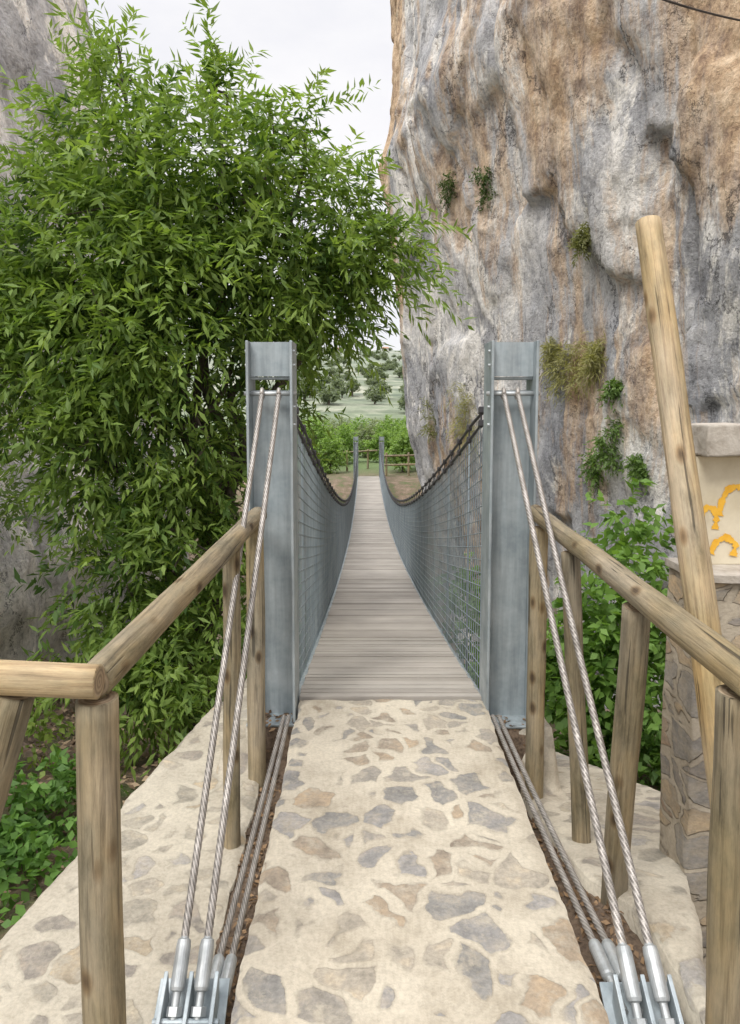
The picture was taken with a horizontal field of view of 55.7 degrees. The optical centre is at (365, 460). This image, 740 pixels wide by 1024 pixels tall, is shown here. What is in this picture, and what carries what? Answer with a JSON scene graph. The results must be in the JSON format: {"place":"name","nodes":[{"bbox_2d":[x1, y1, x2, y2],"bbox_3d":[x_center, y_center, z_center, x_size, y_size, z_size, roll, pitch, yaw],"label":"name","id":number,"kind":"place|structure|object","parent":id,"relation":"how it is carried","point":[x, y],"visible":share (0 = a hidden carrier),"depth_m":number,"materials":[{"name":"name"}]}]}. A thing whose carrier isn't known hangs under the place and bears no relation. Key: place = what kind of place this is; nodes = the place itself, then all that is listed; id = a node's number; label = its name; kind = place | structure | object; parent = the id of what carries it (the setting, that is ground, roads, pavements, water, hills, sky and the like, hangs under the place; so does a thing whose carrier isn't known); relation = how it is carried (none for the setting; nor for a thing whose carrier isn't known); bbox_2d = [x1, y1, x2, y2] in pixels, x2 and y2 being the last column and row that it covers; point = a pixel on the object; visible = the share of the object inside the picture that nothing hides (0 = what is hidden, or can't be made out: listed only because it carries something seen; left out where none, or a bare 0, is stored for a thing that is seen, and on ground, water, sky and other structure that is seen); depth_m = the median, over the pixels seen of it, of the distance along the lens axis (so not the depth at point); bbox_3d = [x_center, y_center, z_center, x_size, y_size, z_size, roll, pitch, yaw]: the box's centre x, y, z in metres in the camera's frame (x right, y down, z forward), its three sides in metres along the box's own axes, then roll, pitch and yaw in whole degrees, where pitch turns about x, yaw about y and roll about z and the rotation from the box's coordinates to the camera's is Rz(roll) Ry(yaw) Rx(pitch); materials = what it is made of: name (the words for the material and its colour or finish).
{"place":"outdoors","nodes":[
{"label":"outdoors","id":0,"kind":"place"},
{"bbox_2d":[0,0,191,695],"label":"cliff","id":1,"kind":"structure","parent":0,"point":[26,45],"depth_m":8.45,"materials":[{"name":"stone"}]},
{"bbox_2d":[0,466,44,545],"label":"shrub","id":2,"kind":"object","parent":1,"relation":"on","point":[2,513],"visible":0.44,"depth_m":6.61,"materials":[{"name":"green plant"}]},
{"bbox_2d":[0,678,258,1023],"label":"pavement","id":3,"kind":"structure","parent":0,"point":[40,976],"depth_m":2.67,"materials":[{"name":"beige stone"}]},
{"bbox_2d":[0,507,266,1023],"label":"wooden railing","id":4,"kind":"object","parent":3,"relation":"on","point":[91,684],"visible":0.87,"depth_m":1.50,"materials":[{"name":"brown wood"}]},
{"bbox_2d":[86,0,400,350],"label":"sky","id":5,"kind":"structure","parent":0,"point":[352,38],"materials":[{"name":"white"}]},
{"bbox_2d":[0,345,662,939],"bbox_3d":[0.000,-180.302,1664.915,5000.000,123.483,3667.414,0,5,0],"label":"ground","id":6,"kind":"structure","parent":0,"point":[402,485],"depth_m":32.19,"materials":[{"name":"green plant"}]},
{"bbox_2d":[20,697,74,778],"bbox_3d":[-2.589,1.901,4.914,1.068,0.960,0.706,-4,6,-37],"label":"shrub","id":7,"kind":"object","parent":6,"relation":"on","point":[49,735],"visible":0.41,"depth_m":5.04,"materials":[{"name":"green plant"}]},
{"bbox_2d":[0,744,129,928],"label":"shrub","id":8,"kind":"object","parent":6,"relation":"on","point":[15,825],"visible":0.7,"depth_m":4.09,"materials":[{"name":"green plant"}]},
{"bbox_2d":[0,698,177,922],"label":"leaf litter","id":9,"kind":"object","parent":6,"relation":"on","point":[132,785],"visible":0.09,"depth_m":5.46,"materials":[{"name":"plant"}]},
{"bbox_2d":[0,0,477,781],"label":"willow tree","id":10,"kind":"object","parent":6,"relation":"on","point":[216,236],"visible":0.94,"depth_m":5.27,"materials":[{"name":"green plant"}]},
{"bbox_2d":[215,713,296,1023],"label":"dirt strip","id":11,"kind":"object","parent":6,"relation":"on","point":[270,740],"visible":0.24,"depth_m":2.98,"materials":[{"name":"brown soil"}]},
{"bbox_2d":[215,710,292,1023],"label":"leaf litter","id":12,"kind":"object","parent":11,"relation":"on","point":[249,920],"visible":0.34,"depth_m":2.81,"materials":[{"name":"brown plant"}]},
{"bbox_2d":[297,381,317,399],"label":"olive tree","id":13,"kind":"object","parent":6,"relation":"on","point":[302,391],"visible":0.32,"depth_m":138.28,"materials":[{"name":"green plant"}]},
{"bbox_2d":[300,416,325,437],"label":"tree","id":14,"kind":"object","parent":6,"relation":"on","point":[309,418],"visible":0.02,"depth_m":43.80,"materials":[{"name":"green plant"}]},
{"bbox_2d":[316,381,327,390],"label":"olive tree","id":15,"kind":"object","parent":6,"relation":"on","point":[323,386],"visible":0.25,"depth_m":152.82,"materials":[{"name":"green plant"}]},
{"bbox_2d":[300,412,345,461],"bbox_3d":[-2.724,-1.007,38.981,3.200,3.625,2.424,0,5,0],"label":"tree","id":16,"kind":"object","parent":6,"relation":"on","point":[322,433],"visible":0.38,"depth_m":38.71,"materials":[{"name":"green plant"}]},
{"bbox_2d":[317,416,335,430],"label":"tree","id":17,"kind":"object","parent":6,"relation":"on","point":[329,423],"visible":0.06,"depth_m":69.54,"materials":[{"name":"green plant"}]},
{"bbox_2d":[322,376,331,383],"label":"olive tree","id":18,"kind":"object","parent":6,"relation":"on","point":[328,378],"visible":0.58,"depth_m":181.58,"materials":[{"name":"green plant"}]},
{"bbox_2d":[317,384,340,404],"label":"olive tree","id":19,"kind":"object","parent":6,"relation":"on","point":[323,397],"visible":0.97,"depth_m":125.64,"materials":[{"name":"green plant"}]},
{"bbox_2d":[310,431,350,473],"bbox_3d":[-1.913,-0.249,35.806,2.157,2.667,2.002,3,6,32],"label":"tree","id":20,"kind":"object","parent":6,"relation":"on","point":[333,447],"visible":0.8,"depth_m":35.45,"materials":[{"name":"green plant"}]},
{"bbox_2d":[65,553,601,728],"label":"undergrowth","id":21,"kind":"object","parent":6,"relation":"on","point":[306,660],"depth_m":8.31,"materials":[{"name":"green plant"}]},
{"bbox_2d":[328,366,338,376],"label":"olive tree","id":22,"kind":"object","parent":6,"relation":"on","point":[334,371],"visible":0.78,"depth_m":214.66,"materials":[{"name":"green plant"}]},
{"bbox_2d":[331,378,345,388],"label":"olive tree","id":23,"kind":"object","parent":6,"relation":"on","point":[336,384],"visible":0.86,"depth_m":158.98,"materials":[{"name":"green plant"}]},
{"bbox_2d":[327,416,351,434],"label":"tree","id":24,"kind":"object","parent":6,"relation":"on","point":[341,418],"visible":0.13,"depth_m":55.88,"materials":[{"name":"green plant"}]},
{"bbox_2d":[337,386,349,397],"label":"olive tree","id":25,"kind":"object","parent":6,"relation":"on","point":[342,390],"visible":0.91,"depth_m":147.52,"materials":[{"name":"green plant"}]},
{"bbox_2d":[340,357,347,365],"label":"olive tree","id":26,"kind":"object","parent":6,"relation":"on","point":[343,361],"visible":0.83,"depth_m":299.32,"materials":[{"name":"green plant"}]},
{"bbox_2d":[316,449,377,472],"bbox_3d":[-1.462,0.102,36.411,5.391,1.250,0.145,-4,7,-40],"label":"wooden fence","id":27,"kind":"object","parent":6,"relation":"on","point":[367,450],"visible":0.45,"depth_m":37.44,"materials":[{"name":"brown wood"}]},
{"bbox_2d":[341,372,353,380],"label":"olive tree","id":28,"kind":"object","parent":6,"relation":"on","point":[345,376],"visible":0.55,"depth_m":195.03,"materials":[{"name":"green plant"}]},
{"bbox_2d":[329,423,369,464],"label":"tree","id":29,"kind":"object","parent":6,"relation":"on","point":[347,440],"visible":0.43,"depth_m":40.80,"materials":[{"name":"green plant"}]},
{"bbox_2d":[344,377,360,396],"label":"olive tree","id":30,"kind":"object","parent":6,"relation":"on","point":[355,387],"visible":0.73,"depth_m":151.41,"materials":[{"name":"green plant"}]},
{"bbox_2d":[342,414,370,437],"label":"tree","id":31,"kind":"object","parent":6,"relation":"on","point":[354,422],"visible":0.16,"depth_m":51.65,"materials":[{"name":"green plant"}]},
{"bbox_2d":[350,422,376,457],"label":"tree","id":32,"kind":"object","parent":6,"relation":"on","point":[363,431],"visible":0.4,"depth_m":45.72,"materials":[{"name":"green plant"}]},
{"bbox_2d":[361,367,370,374],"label":"olive tree","id":33,"kind":"object","parent":6,"relation":"on","point":[368,370],"visible":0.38,"depth_m":222.79,"materials":[{"name":"green plant"}]},
{"bbox_2d":[363,371,375,378],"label":"olive tree","id":34,"kind":"object","parent":6,"relation":"on","point":[366,376],"visible":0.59,"depth_m":203.46,"materials":[{"name":"green plant"}]},
{"bbox_2d":[363,385,378,400],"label":"olive tree","id":35,"kind":"object","parent":6,"relation":"on","point":[368,390],"visible":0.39,"depth_m":138.58,"materials":[{"name":"green plant"}]},
{"bbox_2d":[365,417,384,431],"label":"tree","id":36,"kind":"object","parent":6,"relation":"on","point":[374,422],"visible":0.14,"depth_m":65.57,"materials":[{"name":"green plant"}]},
{"bbox_2d":[366,377,383,385],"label":"olive tree","id":37,"kind":"object","parent":6,"relation":"on","point":[373,382],"visible":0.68,"depth_m":170.55,"materials":[{"name":"green plant"}]},
{"bbox_2d":[365,388,385,403],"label":"olive tree","id":38,"kind":"object","parent":6,"relation":"on","point":[376,396],"visible":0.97,"depth_m":129.30,"materials":[{"name":"green plant"}]},
{"bbox_2d":[373,368,382,374],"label":"olive tree","id":39,"kind":"object","parent":6,"relation":"on","point":[380,371],"visible":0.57,"depth_m":213.62,"materials":[{"name":"green plant"}]},
{"bbox_2d":[362,429,397,462],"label":"tree","id":40,"kind":"object","parent":6,"relation":"on","point":[373,444],"visible":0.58,"depth_m":41.73,"materials":[{"name":"green plant"}]},
{"bbox_2d":[374,363,386,370],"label":"olive tree","id":41,"kind":"object","parent":6,"relation":"on","point":[382,368],"visible":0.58,"depth_m":235.29,"materials":[{"name":"green plant"}]},
{"bbox_2d":[373,380,392,397],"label":"olive tree","id":42,"kind":"object","parent":6,"relation":"on","point":[385,386],"visible":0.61,"depth_m":145.17,"materials":[{"name":"green plant"}]},
{"bbox_2d":[367,414,400,438],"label":"bush","id":43,"kind":"object","parent":6,"relation":"on","point":[385,424],"visible":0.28,"depth_m":49.76,"materials":[{"name":"green plant"}]},
{"bbox_2d":[379,371,389,381],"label":"olive tree","id":44,"kind":"object","parent":6,"relation":"on","point":[384,375],"visible":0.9,"depth_m":201.63,"materials":[{"name":"green plant"}]},
{"bbox_2d":[386,364,396,369],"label":"olive tree","id":45,"kind":"object","parent":6,"relation":"on","point":[390,367],"visible":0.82,"depth_m":239.29,"materials":[{"name":"green plant"}]},
{"bbox_2d":[393,367,402,377],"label":"olive tree","id":46,"kind":"object","parent":6,"relation":"on","point":[398,372],"visible":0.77,"depth_m":217.37,"materials":[{"name":"green plant"}]},
{"bbox_2d":[384,432,414,471],"bbox_3d":[1.871,-0.299,36.092,2.135,2.716,1.751,0,5,0],"label":"tree","id":47,"kind":"object","parent":6,"relation":"on","point":[406,448],"visible":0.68,"depth_m":35.78,"materials":[{"name":"green plant"}]},
{"bbox_2d":[384,453,414,475],"bbox_3d":[2.699,0.234,34.614,3.614,1.300,0.133,0,5,-5],"label":"wooden fence","id":48,"kind":"object","parent":6,"relation":"on","point":[408,455],"visible":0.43,"depth_m":34.47,"materials":[{"name":"brown wood"}]},
{"bbox_2d":[387,416,413,456],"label":"tree","id":49,"kind":"object","parent":6,"relation":"on","point":[393,432],"visible":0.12,"depth_m":42.84,"materials":[{"name":"green plant"}]},
{"bbox_2d":[387,424,414,465],"bbox_3d":[2.906,-0.839,37.977,3.498,3.465,2.480,0,5,0],"label":"tree","id":50,"kind":"object","parent":6,"relation":"on","point":[403,426],"visible":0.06,"depth_m":37.89,"materials":[{"name":"green plant"}]},
{"bbox_2d":[397,394,404,409],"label":"olive tree","id":51,"kind":"object","parent":6,"relation":"on","point":[401,401],"visible":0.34,"depth_m":111.19,"materials":[{"name":"green plant"}]},
{"bbox_2d":[152,340,683,1023],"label":"suspension footbridge","id":52,"kind":"object","parent":6,"relation":"on","point":[350,574],"visible":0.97,"depth_m":3.68,"materials":[{"name":"metal"}]},
{"bbox_2d":[439,552,552,687],"bbox_3d":[1.433,1.960,8.258,1.261,1.453,2.952,0,5,0],"label":"shrub","id":53,"kind":"object","parent":6,"relation":"on","point":[550,635],"visible":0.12,"depth_m":8.15,"materials":[{"name":"green plant"}]},
{"bbox_2d":[495,728,684,1023],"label":"dirt strip","id":54,"kind":"object","parent":6,"relation":"on","point":[519,741],"visible":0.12,"depth_m":2.37,"materials":[{"name":"brown soil"}]},
{"bbox_2d":[495,715,643,997],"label":"leaf litter","id":55,"kind":"object","parent":54,"relation":"on","point":[605,922],"visible":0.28,"depth_m":2.41,"materials":[{"name":"brown plant"}]},
{"bbox_2d":[555,675,663,790],"bbox_3d":[2.070,2.177,5.045,1.534,1.533,1.282,0,5,0],"label":"shrub","id":56,"kind":"object","parent":6,"relation":"on","point":[650,745],"visible":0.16,"depth_m":4.87,"materials":[{"name":"green plant"}]},
{"bbox_2d":[544,477,675,780],"bbox_3d":[1.892,1.483,5.505,1.941,2.715,1.480,0,5,0],"label":"fig shrub","id":57,"kind":"object","parent":6,"relation":"on","point":[601,645],"visible":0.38,"depth_m":5.31,"materials":[{"name":"green plant"}]},
{"bbox_2d":[658,422,739,969],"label":"masonry pillar","id":58,"kind":"structure","parent":6,"relation":"on","point":[683,826],"depth_m":2.57,"materials":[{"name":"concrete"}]},
{"bbox_2d":[231,699,609,1023],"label":"path","id":59,"kind":"structure","parent":0,"point":[406,877],"depth_m":2.30,"materials":[{"name":"beige stone"}]},
{"bbox_2d":[378,0,739,708],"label":"cliff","id":60,"kind":"structure","parent":0,"point":[610,122],"depth_m":11.57,"materials":[{"name":"stone"}]},
{"bbox_2d":[417,396,436,443],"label":"shrub","id":61,"kind":"object","parent":60,"relation":"on","point":[425,427],"visible":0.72,"depth_m":18.93,"materials":[{"name":"green plant"}]},
{"bbox_2d":[436,170,457,212],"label":"shrub","id":62,"kind":"object","parent":60,"relation":"attached to","point":[444,185],"visible":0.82,"depth_m":15.57,"materials":[{"name":"green plant"}]},
{"bbox_2d":[444,382,477,468],"bbox_3d":[2.402,-0.771,16.314,1.176,2.208,1.497,-4,6,-38],"label":"grass tuft","id":63,"kind":"object","parent":60,"relation":"attached to","point":[457,422],"visible":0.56,"depth_m":16.16,"materials":[{"name":"green plant"}]},
{"bbox_2d":[469,166,496,210],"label":"shrub","id":64,"kind":"object","parent":60,"relation":"on","point":[485,178],"visible":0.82,"depth_m":14.10,"materials":[{"name":"green plant"}]},
{"bbox_2d":[539,336,564,398],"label":"grass tuft","id":65,"kind":"object","parent":60,"relation":"attached to","point":[546,347],"visible":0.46,"depth_m":12.52,"materials":[{"name":"green plant"}]},
{"bbox_2d":[541,331,587,404],"bbox_3d":[3.566,-1.554,12.156,1.120,1.599,1.226,-2,5,-19],"label":"grass tuft","id":66,"kind":"object","parent":60,"relation":"attached to","point":[566,362],"visible":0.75,"depth_m":12.09,"materials":[{"name":"green plant"}]},
{"bbox_2d":[566,221,591,267],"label":"shrub","id":67,"kind":"object","parent":60,"relation":"on","point":[581,243],"visible":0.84,"depth_m":11.06,"materials":[{"name":"green plant"}]},
{"bbox_2d":[571,331,608,399],"bbox_3d":[3.737,-1.486,11.299,0.910,1.250,1.030,0,5,0],"label":"grass tuft","id":68,"kind":"object","parent":60,"relation":"attached to","point":[592,358],"visible":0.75,"depth_m":11.22,"materials":[{"name":"green plant"}]},
{"bbox_2d":[576,452,603,495],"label":"shrub","id":69,"kind":"object","parent":60,"relation":"on","point":[587,470],"visible":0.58,"depth_m":11.31,"materials":[{"name":"green plant"}]},
{"bbox_2d":[583,415,623,480],"bbox_3d":[3.746,-0.171,10.941,0.827,1.133,0.638,3,6,34],"label":"shrub","id":70,"kind":"object","parent":60,"relation":"attached to","point":[605,456],"visible":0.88,"depth_m":10.82,"materials":[{"name":"green plant"}]},
{"bbox_2d":[595,377,624,413],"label":"shrub","id":71,"kind":"object","parent":60,"relation":"on","point":[614,391],"visible":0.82,"depth_m":10.65,"materials":[{"name":"green plant"}]},
{"bbox_2d":[616,453,650,495],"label":"shrub","id":72,"kind":"object","parent":60,"relation":"on","point":[639,472],"visible":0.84,"depth_m":10.16,"materials":[{"name":"green plant"}]},
{"bbox_2d":[662,0,739,20],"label":"overhead cable","id":73,"kind":"object","parent":60,"relation":"attached to","point":[699,10],"visible":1,"depth_m":5.95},
{"bbox_2d":[519,717,705,1023],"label":"pavement","id":74,"kind":"structure","parent":0,"point":[673,922],"depth_m":2.55,"materials":[{"name":"beige stone"}]},
{"bbox_2d":[525,504,739,1023],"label":"wooden railing","id":75,"kind":"object","parent":74,"relation":"on","point":[708,648],"visible":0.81,"depth_m":2.17,"materials":[{"name":"brown wood"}]},
{"bbox_2d":[635,215,723,810],"bbox_3d":[1.030,0.341,2.188,0.102,2.507,0.101,0,-16,-1],"label":"wooden pole","id":76,"kind":"object","parent":74,"relation":"on","point":[695,564],"visible":0.59,"depth_m":2.25,"materials":[{"name":"brown wood"}]}
]}

